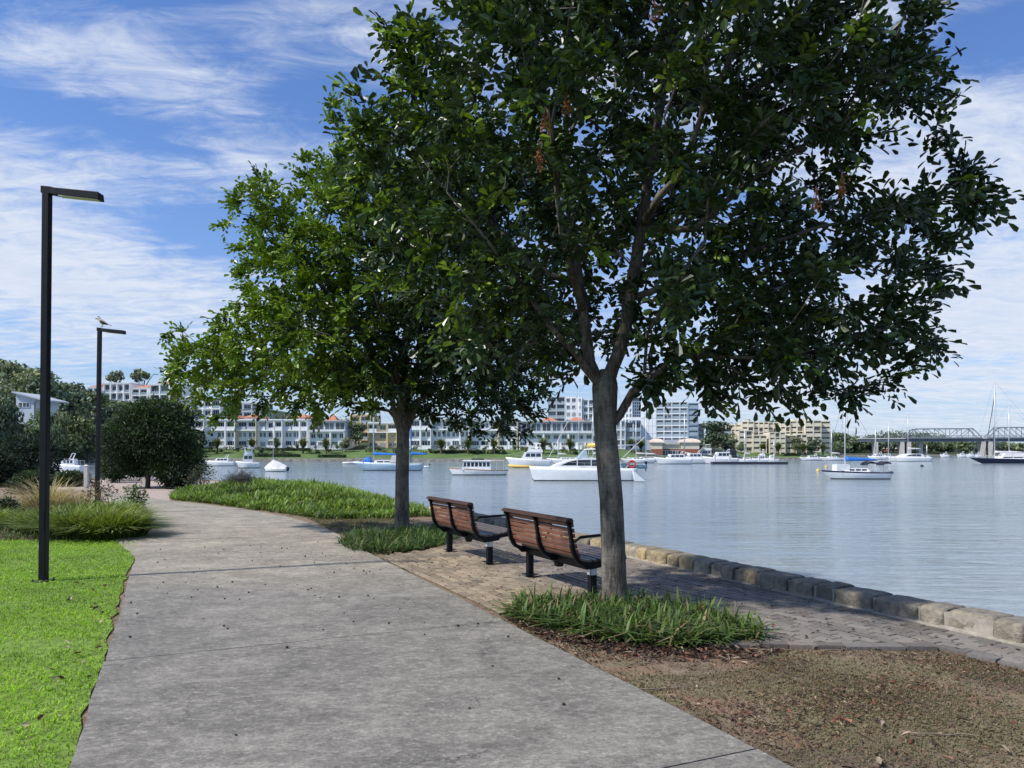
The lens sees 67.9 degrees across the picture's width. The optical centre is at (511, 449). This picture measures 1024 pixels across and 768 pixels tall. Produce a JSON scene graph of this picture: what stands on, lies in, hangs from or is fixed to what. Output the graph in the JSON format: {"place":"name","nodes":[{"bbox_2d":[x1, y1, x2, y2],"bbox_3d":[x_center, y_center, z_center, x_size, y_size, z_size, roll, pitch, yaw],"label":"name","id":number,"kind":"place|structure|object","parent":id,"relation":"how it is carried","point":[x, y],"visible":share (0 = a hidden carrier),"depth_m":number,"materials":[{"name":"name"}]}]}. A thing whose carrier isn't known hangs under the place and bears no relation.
{"place":"outdoors","nodes":[
{"label":"outdoors","id":0,"kind":"place"},
{"bbox_2d":[66,488,792,767],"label":"path","id":1,"kind":"structure","parent":0,"point":[181,682],"depth_m":5.23,"materials":[{"name":"concrete"}]},
{"bbox_2d":[128,541,565,735],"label":"fallen seeds","id":2,"kind":"object","parent":1,"relation":"on","point":[130,636],"visible":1,"depth_m":8.00,"materials":[{"name":"brown plant"}]},
{"bbox_2d":[0,478,1023,767],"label":"ground","id":3,"kind":"structure","parent":0,"point":[642,664],"depth_m":4.93,"materials":[{"name":"soil"}]},
{"bbox_2d":[0,493,24,512],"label":"shrub","id":4,"kind":"object","parent":3,"relation":"on","point":[7,503],"visible":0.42,"depth_m":16.16,"materials":[{"name":"green plant"}]},
{"bbox_2d":[0,443,30,486],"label":"shrub","id":5,"kind":"object","parent":3,"relation":"on","point":[12,463],"visible":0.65,"depth_m":33.02,"materials":[{"name":"green plant"}]},
{"bbox_2d":[0,508,32,531],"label":"tussock","id":6,"kind":"object","parent":3,"relation":"on","point":[4,526],"visible":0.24,"depth_m":14.86,"materials":[{"name":"green plant"}]},
{"bbox_2d":[1,469,57,494],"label":"shrub","id":7,"kind":"object","parent":3,"relation":"on","point":[31,475],"visible":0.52,"depth_m":27.49,"materials":[{"name":"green plant"}]},
{"bbox_2d":[0,431,69,483],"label":"shrub","id":8,"kind":"object","parent":3,"relation":"on","point":[29,453],"visible":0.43,"depth_m":35.80,"materials":[{"name":"green plant"}]},
{"bbox_2d":[0,502,81,534],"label":"tussock","id":9,"kind":"object","parent":3,"relation":"on","point":[34,511],"visible":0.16,"depth_m":14.26,"materials":[{"name":"green plant"}]},
{"bbox_2d":[0,512,107,540],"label":"bed ground cover","id":10,"kind":"object","parent":3,"relation":"on","point":[4,533],"visible":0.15,"depth_m":13.59,"materials":[{"name":"green plant"}]},
{"bbox_2d":[1,475,107,511],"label":"dry tussock","id":11,"kind":"object","parent":3,"relation":"on","point":[35,498],"visible":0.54,"depth_m":17.25,"materials":[{"name":"beige plant"}]},
{"bbox_2d":[2,500,124,539],"bbox_3d":[-8.062,1.256,13.984,2.667,0.688,3.075,0,0,0],"label":"tussock","id":12,"kind":"object","parent":3,"relation":"on","point":[59,529],"visible":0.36,"depth_m":13.66,"materials":[{"name":"green plant"}]},
{"bbox_2d":[0,538,138,767],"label":"lawn","id":13,"kind":"structure","parent":3,"relation":"on","point":[41,644],"depth_m":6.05,"materials":[{"name":"plant"}]},
{"bbox_2d":[3,582,119,727],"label":"fallen leaves","id":14,"kind":"object","parent":13,"relation":"on","point":[26,723],"visible":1,"depth_m":5.82,"materials":[{"name":"brown plant"}]},
{"bbox_2d":[30,185,103,582],"bbox_3d":[-5.369,-0.767,9.200,0.759,4.840,0.200,1,0,0],"label":"lamp post","id":15,"kind":"object","parent":13,"relation":"on","point":[48,193],"visible":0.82,"depth_m":9.16,"materials":[{"name":"black metal"}]},
{"bbox_2d":[50,469,94,486],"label":"shrub","id":16,"kind":"object","parent":3,"relation":"on","point":[74,476],"visible":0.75,"depth_m":32.92,"materials":[{"name":"green plant"}]},
{"bbox_2d":[28,485,122,508],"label":"dry tussock","id":17,"kind":"object","parent":3,"relation":"on","point":[80,495],"visible":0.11,"depth_m":18.55,"materials":[{"name":"beige plant"}]},
{"bbox_2d":[26,497,155,520],"bbox_3d":[-8.835,1.264,15.499,2.652,0.673,2.877,0,0,0],"label":"tussock","id":18,"kind":"object","parent":3,"relation":"on","point":[83,503],"visible":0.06,"depth_m":15.61,"materials":[{"name":"green plant"}]},
{"bbox_2d":[23,503,176,538],"bbox_3d":[-7.566,1.274,14.038,2.967,0.653,2.849,0,0,44],"label":"tussock","id":19,"kind":"object","parent":3,"relation":"on","point":[76,535],"visible":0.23,"depth_m":13.82,"materials":[{"name":"green plant"}]},
{"bbox_2d":[24,504,176,540],"bbox_3d":[-7.372,1.272,13.817,2.729,0.656,2.983,0,0,0],"label":"tussock","id":20,"kind":"object","parent":3,"relation":"on","point":[86,533],"visible":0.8,"depth_m":13.41,"materials":[{"name":"green plant"}]},
{"bbox_2d":[79,478,121,504],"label":"shrub","id":21,"kind":"object","parent":3,"relation":"on","point":[94,485],"visible":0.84,"depth_m":17.56,"materials":[{"name":"green plant"}]},
{"bbox_2d":[95,327,125,502],"bbox_3d":[-9.952,-0.684,18.767,0.759,4.678,0.200,1,0,6],"label":"lamp post","id":22,"kind":"object","parent":3,"relation":"on","point":[98,402],"visible":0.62,"depth_m":18.76,"materials":[{"name":"black metal"}]},
{"bbox_2d":[100,456,128,482],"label":"shrub","id":23,"kind":"object","parent":3,"relation":"on","point":[109,475],"visible":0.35,"depth_m":36.76,"materials":[{"name":"green plant"}]},
{"bbox_2d":[59,495,179,515],"bbox_3d":[-8.270,1.239,15.807,3.208,0.723,2.702,0,0,0],"label":"tussock","id":24,"kind":"object","parent":3,"relation":"on","point":[113,503],"visible":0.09,"depth_m":15.76,"materials":[{"name":"green plant"}]},
{"bbox_2d":[37,480,218,501],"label":"gravel","id":25,"kind":"structure","parent":3,"relation":"on","point":[154,491],"depth_m":31.43,"materials":[{"name":"beige gravel"}]},
{"bbox_2d":[81,510,178,538],"bbox_3d":[-7.089,1.343,13.810,2.196,0.514,2.215,0,0,-30],"label":"tussock","id":26,"kind":"object","parent":3,"relation":"on","point":[142,533],"visible":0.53,"depth_m":13.72,"materials":[{"name":"green plant"}]},
{"bbox_2d":[119,482,149,509],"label":"shrub","id":27,"kind":"object","parent":3,"relation":"on","point":[134,494],"visible":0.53,"depth_m":16.95,"materials":[{"name":"green plant"}]},
{"bbox_2d":[90,501,178,521],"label":"tussock","id":28,"kind":"object","parent":3,"relation":"on","point":[132,507],"visible":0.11,"depth_m":15.50,"materials":[{"name":"green plant"}]},
{"bbox_2d":[88,393,213,488],"bbox_3d":[-15.033,-0.348,31.954,4.599,4.101,4.171,0,0,0],"label":"round tree","id":29,"kind":"object","parent":3,"relation":"on","point":[173,450],"visible":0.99,"depth_m":31.05,"materials":[{"name":"green plant"}]},
{"bbox_2d":[181,462,216,487],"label":"shrub","id":30,"kind":"object","parent":3,"relation":"on","point":[198,476],"visible":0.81,"depth_m":29.93,"materials":[{"name":"green plant"}]},
{"bbox_2d":[168,475,442,518],"bbox_3d":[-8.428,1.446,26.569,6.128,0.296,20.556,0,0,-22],"label":"bank","id":31,"kind":"structure","parent":3,"relation":"on","point":[299,501],"depth_m":21.55,"materials":[{"name":"green plant"}]},
{"bbox_2d":[219,465,258,485],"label":"twiggy shrub","id":32,"kind":"object","parent":31,"relation":"on","point":[240,476],"visible":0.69,"depth_m":26.85,"materials":[{"name":"grey plant"}]},
{"bbox_2d":[153,84,562,528],"bbox_3d":[-2.813,-2.752,14.795,8.159,8.745,5.762,0,0,0],"label":"shade tree","id":33,"kind":"object","parent":3,"relation":"on","point":[399,379],"visible":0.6,"depth_m":14.02,"materials":[{"name":"green plant"}]},
{"bbox_2d":[308,517,422,555],"bbox_3d":[-2.463,1.572,15.117,2.426,0.056,7.143,0,0,-22],"label":"bed","id":34,"kind":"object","parent":3,"relation":"on","point":[352,521],"depth_m":16.61,"materials":[{"name":"brown soil"}]},
{"bbox_2d":[328,521,463,554],"bbox_3d":[-2.002,1.446,13.390,2.557,0.307,4.119,0,0,0],"label":"strappy ground cover","id":35,"kind":"object","parent":3,"relation":"on","point":[404,539],"visible":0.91,"depth_m":12.74,"materials":[{"name":"green plant"}]},
{"bbox_2d":[404,570,725,640],"bbox_3d":[0.099,1.596,10.579,3.349,0.001,13.960,0,0,-26],"label":"paving bed","id":36,"kind":"object","parent":3,"relation":"on","point":[468,601],"visible":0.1,"depth_m":8.45,"materials":[{"name":"soil"}]},
{"bbox_2d":[482,581,788,648],"bbox_3d":[0.998,1.444,6.962,2.703,0.312,2.377,0,0,0],"label":"strappy ground cover","id":37,"kind":"object","parent":3,"relation":"on","point":[644,618],"visible":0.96,"depth_m":6.67,"materials":[{"name":"green plant"}]},
{"bbox_2d":[428,506,1023,646],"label":"sea wall","id":38,"kind":"structure","parent":3,"relation":"on","point":[994,625],"depth_m":7.78,"materials":[{"name":"stone"}]},
{"bbox_2d":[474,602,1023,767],"bbox_3d":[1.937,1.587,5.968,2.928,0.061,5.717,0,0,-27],"label":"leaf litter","id":39,"kind":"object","parent":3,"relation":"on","point":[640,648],"visible":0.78,"depth_m":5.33,"materials":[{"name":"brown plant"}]},
{"bbox_2d":[517,623,1023,767],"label":"soil clods","id":40,"kind":"object","parent":3,"relation":"on","point":[875,765],"visible":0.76,"depth_m":4.86,"materials":[{"name":"brown soil"}]},
{"bbox_2d":[0,0,1023,445],"label":"sky","id":41,"kind":"structure","parent":0,"point":[152,107],"materials":[{"name":"blue"}]},
{"bbox_2d":[37,410,1019,462],"bbox_3d":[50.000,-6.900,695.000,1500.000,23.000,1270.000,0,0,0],"label":"shore","id":42,"kind":"structure","parent":0,"point":[354,454],"depth_m":211.96,"materials":[{"name":"green plant"}]},
{"bbox_2d":[0,359,23,379],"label":"spreading tree","id":43,"kind":"object","parent":42,"relation":"on","point":[8,366],"visible":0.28,"depth_m":198.65,"materials":[{"name":"green plant"}]},
{"bbox_2d":[0,395,25,443],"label":"dark tree","id":44,"kind":"object","parent":42,"relation":"on","point":[9,418],"visible":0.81,"depth_m":91.46,"materials":[{"name":"green plant"}]},
{"bbox_2d":[7,365,56,386],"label":"spreading tree","id":45,"kind":"object","parent":42,"relation":"on","point":[33,373],"visible":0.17,"depth_m":183.04,"materials":[{"name":"green plant"}]},
{"bbox_2d":[14,421,54,446],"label":"bushy tree","id":46,"kind":"object","parent":42,"relation":"on","point":[35,429],"visible":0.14,"depth_m":109.16,"materials":[{"name":"green plant"}]},
{"bbox_2d":[11,391,68,425],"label":"hillside house","id":47,"kind":"structure","parent":42,"relation":"on","point":[28,402],"depth_m":150.00,"materials":[{"name":"white paint"}]},
{"bbox_2d":[29,407,61,439],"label":"bushy tree","id":48,"kind":"object","parent":42,"relation":"on","point":[37,419],"visible":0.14,"depth_m":122.12,"materials":[{"name":"green plant"}]},
{"bbox_2d":[52,409,70,454],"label":"bushy tree","id":49,"kind":"object","parent":42,"relation":"on","point":[62,420],"visible":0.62,"depth_m":129.53,"materials":[{"name":"green plant"}]},
{"bbox_2d":[59,415,95,458],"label":"bushy tree","id":50,"kind":"object","parent":42,"relation":"on","point":[76,441],"visible":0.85,"depth_m":174.34,"materials":[{"name":"green plant"}]},
{"bbox_2d":[82,410,95,462],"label":"bushy tree","id":51,"kind":"object","parent":42,"relation":"on","point":[93,436],"visible":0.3,"depth_m":181.38,"materials":[{"name":"green plant"}]},
{"bbox_2d":[83,391,109,412],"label":"spreading tree","id":52,"kind":"object","parent":42,"relation":"on","point":[92,395],"visible":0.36,"depth_m":195.03,"materials":[{"name":"green plant"}]},
{"bbox_2d":[0,362,208,449],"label":"hillside woodland","id":53,"kind":"object","parent":42,"relation":"on","point":[72,407],"visible":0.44,"depth_m":180.40,"materials":[{"name":"green plant"}]},
{"bbox_2d":[105,370,124,382],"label":"gum tree","id":54,"kind":"object","parent":42,"relation":"on","point":[112,376],"visible":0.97,"depth_m":279.18,"materials":[{"name":"green plant"}]},
{"bbox_2d":[103,382,144,401],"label":"hillside house","id":55,"kind":"structure","parent":42,"relation":"on","point":[118,391],"depth_m":261.69,"materials":[{"name":"white paint"}]},
{"bbox_2d":[131,385,149,401],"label":"hillside house","id":56,"kind":"structure","parent":42,"relation":"on","point":[141,391],"depth_m":259.68,"materials":[{"name":"white paint"}]},
{"bbox_2d":[130,368,151,384],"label":"gum tree","id":57,"kind":"object","parent":42,"relation":"on","point":[137,374],"visible":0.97,"depth_m":278.48,"materials":[{"name":"green plant"}]},
{"bbox_2d":[150,382,193,402],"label":"hillside house","id":58,"kind":"structure","parent":42,"relation":"on","point":[158,391],"depth_m":258.06,"materials":[{"name":"white paint"}]},
{"bbox_2d":[195,399,226,418],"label":"hillside house","id":59,"kind":"structure","parent":42,"relation":"on","point":[216,408],"depth_m":245.69,"materials":[{"name":"white paint"}]},
{"bbox_2d":[205,415,243,448],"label":"terrace house","id":60,"kind":"structure","parent":42,"relation":"on","point":[224,429],"depth_m":223.63,"materials":[{"name":"white paint"}]},
{"bbox_2d":[236,414,269,448],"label":"terrace house","id":61,"kind":"structure","parent":42,"relation":"on","point":[246,429],"depth_m":223.82,"materials":[{"name":"white paint"}]},
{"bbox_2d":[240,402,272,418],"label":"hillside house","id":62,"kind":"structure","parent":42,"relation":"on","point":[244,413],"depth_m":249.62,"materials":[{"name":"white paint"}]},
{"bbox_2d":[257,419,282,447],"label":"terrace house","id":63,"kind":"structure","parent":42,"relation":"on","point":[264,432],"depth_m":223.70,"materials":[{"name":"white paint"}]},
{"bbox_2d":[283,414,312,447],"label":"terrace house","id":64,"kind":"structure","parent":42,"relation":"on","point":[294,433],"depth_m":223.69,"materials":[{"name":"white paint"}]},
{"bbox_2d":[309,420,357,450],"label":"terrace house","id":65,"kind":"structure","parent":42,"relation":"on","point":[336,431],"depth_m":221.24,"materials":[{"name":"white paint"}]},
{"bbox_2d":[348,422,367,448],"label":"bushy tree","id":66,"kind":"object","parent":42,"relation":"on","point":[357,429],"visible":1,"depth_m":222.99,"materials":[{"name":"green plant"}]},
{"bbox_2d":[350,415,379,441],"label":"hillside house","id":67,"kind":"structure","parent":42,"relation":"on","point":[361,419],"depth_m":242.82,"materials":[{"name":"beige paint"}]},
{"bbox_2d":[367,422,396,447],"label":"terrace house","id":68,"kind":"structure","parent":42,"relation":"on","point":[386,433],"depth_m":227.76,"materials":[{"name":"yellow paint"}]},
{"bbox_2d":[199,443,594,453],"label":"garden shrubs","id":69,"kind":"object","parent":42,"relation":"on","point":[514,447],"visible":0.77,"depth_m":214.71,"materials":[{"name":"green plant"}]},
{"bbox_2d":[409,418,431,449],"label":"terrace house","id":70,"kind":"structure","parent":42,"relation":"on","point":[424,437],"depth_m":223.60,"materials":[{"name":"white paint"}]},
{"bbox_2d":[432,418,469,449],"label":"terrace house","id":71,"kind":"structure","parent":42,"relation":"on","point":[454,438],"depth_m":223.85,"materials":[{"name":"white paint"}]},
{"bbox_2d":[430,450,499,452],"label":"hedge","id":72,"kind":"object","parent":42,"relation":"on","point":[458,451],"visible":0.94,"depth_m":213.53,"materials":[{"name":"green plant"}]},
{"bbox_2d":[470,419,520,449],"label":"terrace house","id":73,"kind":"structure","parent":42,"relation":"on","point":[506,444],"depth_m":223.77,"materials":[{"name":"white paint"}]},
{"bbox_2d":[270,414,837,449],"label":"garden trees","id":74,"kind":"object","parent":42,"relation":"on","point":[721,443],"visible":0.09,"depth_m":265.68,"materials":[{"name":"green plant"}]},
{"bbox_2d":[519,421,593,450],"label":"terrace house","id":75,"kind":"structure","parent":42,"relation":"on","point":[546,429],"depth_m":222.10,"materials":[{"name":"white paint"}]},
{"bbox_2d":[548,397,594,442],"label":"apartment block","id":76,"kind":"structure","parent":42,"relation":"on","point":[584,407],"depth_m":299.01,"materials":[{"name":"white paint"}]},
{"bbox_2d":[616,398,704,450],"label":"apartment complex","id":77,"kind":"structure","parent":42,"relation":"on","point":[663,425],"depth_m":235.34,"materials":[{"name":"white paint"}]},
{"bbox_2d":[649,438,700,455],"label":"boathouse","id":78,"kind":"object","parent":42,"relation":"on","point":[658,447],"visible":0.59,"depth_m":213.46,"materials":[{"name":"red brick"}]},
{"bbox_2d":[701,420,732,452],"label":"spreading tree","id":79,"kind":"object","parent":42,"relation":"on","point":[720,435],"visible":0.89,"depth_m":226.76,"materials":[{"name":"green plant"}]},
{"bbox_2d":[720,418,829,454],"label":"apartment block","id":80,"kind":"structure","parent":42,"relation":"on","point":[759,433],"depth_m":268.01,"materials":[{"name":"beige paint"}]},
{"bbox_2d":[806,438,821,451],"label":"bushy tree","id":81,"kind":"object","parent":42,"relation":"on","point":[810,447],"visible":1,"depth_m":254.02,"materials":[{"name":"green plant"}]},
{"bbox_2d":[830,432,851,455],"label":"bushy tree","id":82,"kind":"object","parent":42,"relation":"on","point":[839,438],"visible":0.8,"depth_m":333.53,"materials":[{"name":"green plant"}]},
{"bbox_2d":[830,428,1023,452],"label":"shore woodland","id":83,"kind":"object","parent":42,"relation":"on","point":[856,446],"visible":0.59,"depth_m":391.33,"materials":[{"name":"green plant"}]},
{"bbox_2d":[38,456,1023,616],"bbox_3d":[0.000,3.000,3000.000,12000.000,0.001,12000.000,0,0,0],"label":"water","id":84,"kind":"structure","parent":0,"point":[949,529],"depth_m":37.69,"materials":[{"name":"liquid"}]},
{"bbox_2d":[53,453,84,472],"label":"motor cruiser","id":85,"kind":"object","parent":84,"relation":"on","point":[71,464],"visible":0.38,"depth_m":85.59,"materials":[{"name":"white plastic"}]},
{"bbox_2d":[205,455,236,465],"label":"motor cruiser","id":86,"kind":"object","parent":84,"relation":"on","point":[225,461],"visible":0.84,"depth_m":141.83,"materials":[{"name":"white plastic"}]},
{"bbox_2d":[236,447,260,467],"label":"work boat","id":87,"kind":"object","parent":84,"relation":"on","point":[247,461],"visible":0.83,"depth_m":126.14,"materials":[{"name":"white plastic"}]},
{"bbox_2d":[264,425,288,471],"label":"covered keelboat","id":88,"kind":"object","parent":84,"relation":"on","point":[274,466],"visible":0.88,"depth_m":105.70,"materials":[{"name":"white fabric"}]},
{"bbox_2d":[354,411,426,470],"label":"sailing boat","id":89,"kind":"object","parent":84,"relation":"on","point":[367,464],"visible":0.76,"depth_m":110.39,"materials":[{"name":"white plastic"}]},
{"bbox_2d":[449,458,507,474],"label":"launch","id":90,"kind":"object","parent":84,"relation":"on","point":[477,466],"visible":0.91,"depth_m":90.42,"materials":[{"name":"white plastic"}]},
{"bbox_2d":[506,443,551,466],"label":"motor cruiser","id":91,"kind":"object","parent":84,"relation":"on","point":[529,455],"visible":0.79,"depth_m":133.21,"materials":[{"name":"white plastic"}]},
{"bbox_2d":[529,347,644,480],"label":"catamaran","id":92,"kind":"object","parent":84,"relation":"on","point":[581,467],"visible":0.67,"depth_m":73.49,"materials":[{"name":"white plastic"}]},
{"bbox_2d":[622,423,654,462],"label":"sailing boat","id":93,"kind":"object","parent":84,"relation":"on","point":[642,460],"visible":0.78,"depth_m":174.80,"materials":[{"name":"white plastic"}]},
{"bbox_2d":[654,451,692,463],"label":"motor cruiser","id":94,"kind":"object","parent":84,"relation":"on","point":[675,458],"visible":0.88,"depth_m":161.93,"materials":[{"name":"white plastic"}]},
{"bbox_2d":[685,450,708,463],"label":"motor cruiser","id":95,"kind":"object","parent":84,"relation":"on","point":[697,458],"visible":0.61,"depth_m":168.03,"materials":[{"name":"white plastic"}]},
{"bbox_2d":[702,449,738,463],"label":"motor cruiser","id":96,"kind":"object","parent":84,"relation":"on","point":[722,456],"visible":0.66,"depth_m":164.36,"materials":[{"name":"white plastic"}]},
{"bbox_2d":[711,454,787,463],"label":"pontoon","id":97,"kind":"object","parent":84,"relation":"on","point":[744,462],"visible":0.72,"depth_m":159.67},
{"bbox_2d":[820,430,843,460],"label":"sailing boat","id":98,"kind":"object","parent":84,"relation":"on","point":[832,458],"visible":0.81,"depth_m":210.59,"materials":[{"name":"white plastic"}]},
{"bbox_2d":[821,401,893,478],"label":"sailing boat","id":99,"kind":"object","parent":84,"relation":"on","point":[842,471],"visible":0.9,"depth_m":78.07,"materials":[{"name":"white plastic"}]},
{"bbox_2d":[888,414,932,460],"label":"catamaran","id":100,"kind":"object","parent":84,"relation":"on","point":[911,457],"visible":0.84,"depth_m":199.66,"materials":[{"name":"white plastic"}]},
{"bbox_2d":[857,427,1023,455],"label":"truss bridge","id":101,"kind":"structure","parent":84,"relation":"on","point":[904,444],"depth_m":359.60,"materials":[{"name":"metal"}]},
{"bbox_2d":[971,381,1023,463],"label":"sailing boat","id":102,"kind":"object","parent":84,"relation":"on","point":[1009,457],"visible":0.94,"depth_m":162.05,"materials":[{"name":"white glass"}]},
{"bbox_2d":[380,520,1023,669],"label":"brick paving","id":103,"kind":"structure","parent":0,"point":[815,613],"depth_m":8.09,"materials":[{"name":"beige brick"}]},
{"bbox_2d":[426,496,515,564],"bbox_3d":[-0.617,1.149,11.122,0.763,0.882,1.640,0,0,-26],"label":"park bench","id":104,"kind":"object","parent":103,"relation":"on","point":[470,529],"visible":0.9,"depth_m":10.88,"materials":[{"name":"brown wood"}]},
{"bbox_2d":[501,508,626,596],"bbox_3d":[0.558,1.149,8.761,0.763,0.882,1.640,0,0,-25],"label":"park bench","id":105,"kind":"object","parent":103,"relation":"on","point":[559,551],"visible":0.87,"depth_m":8.56,"materials":[{"name":"brown wood"}]},
{"bbox_2d":[323,0,1023,603],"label":"shade tree","id":106,"kind":"object","parent":103,"relation":"on","point":[751,122],"visible":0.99,"depth_m":7.07,"materials":[{"name":"green plant"}]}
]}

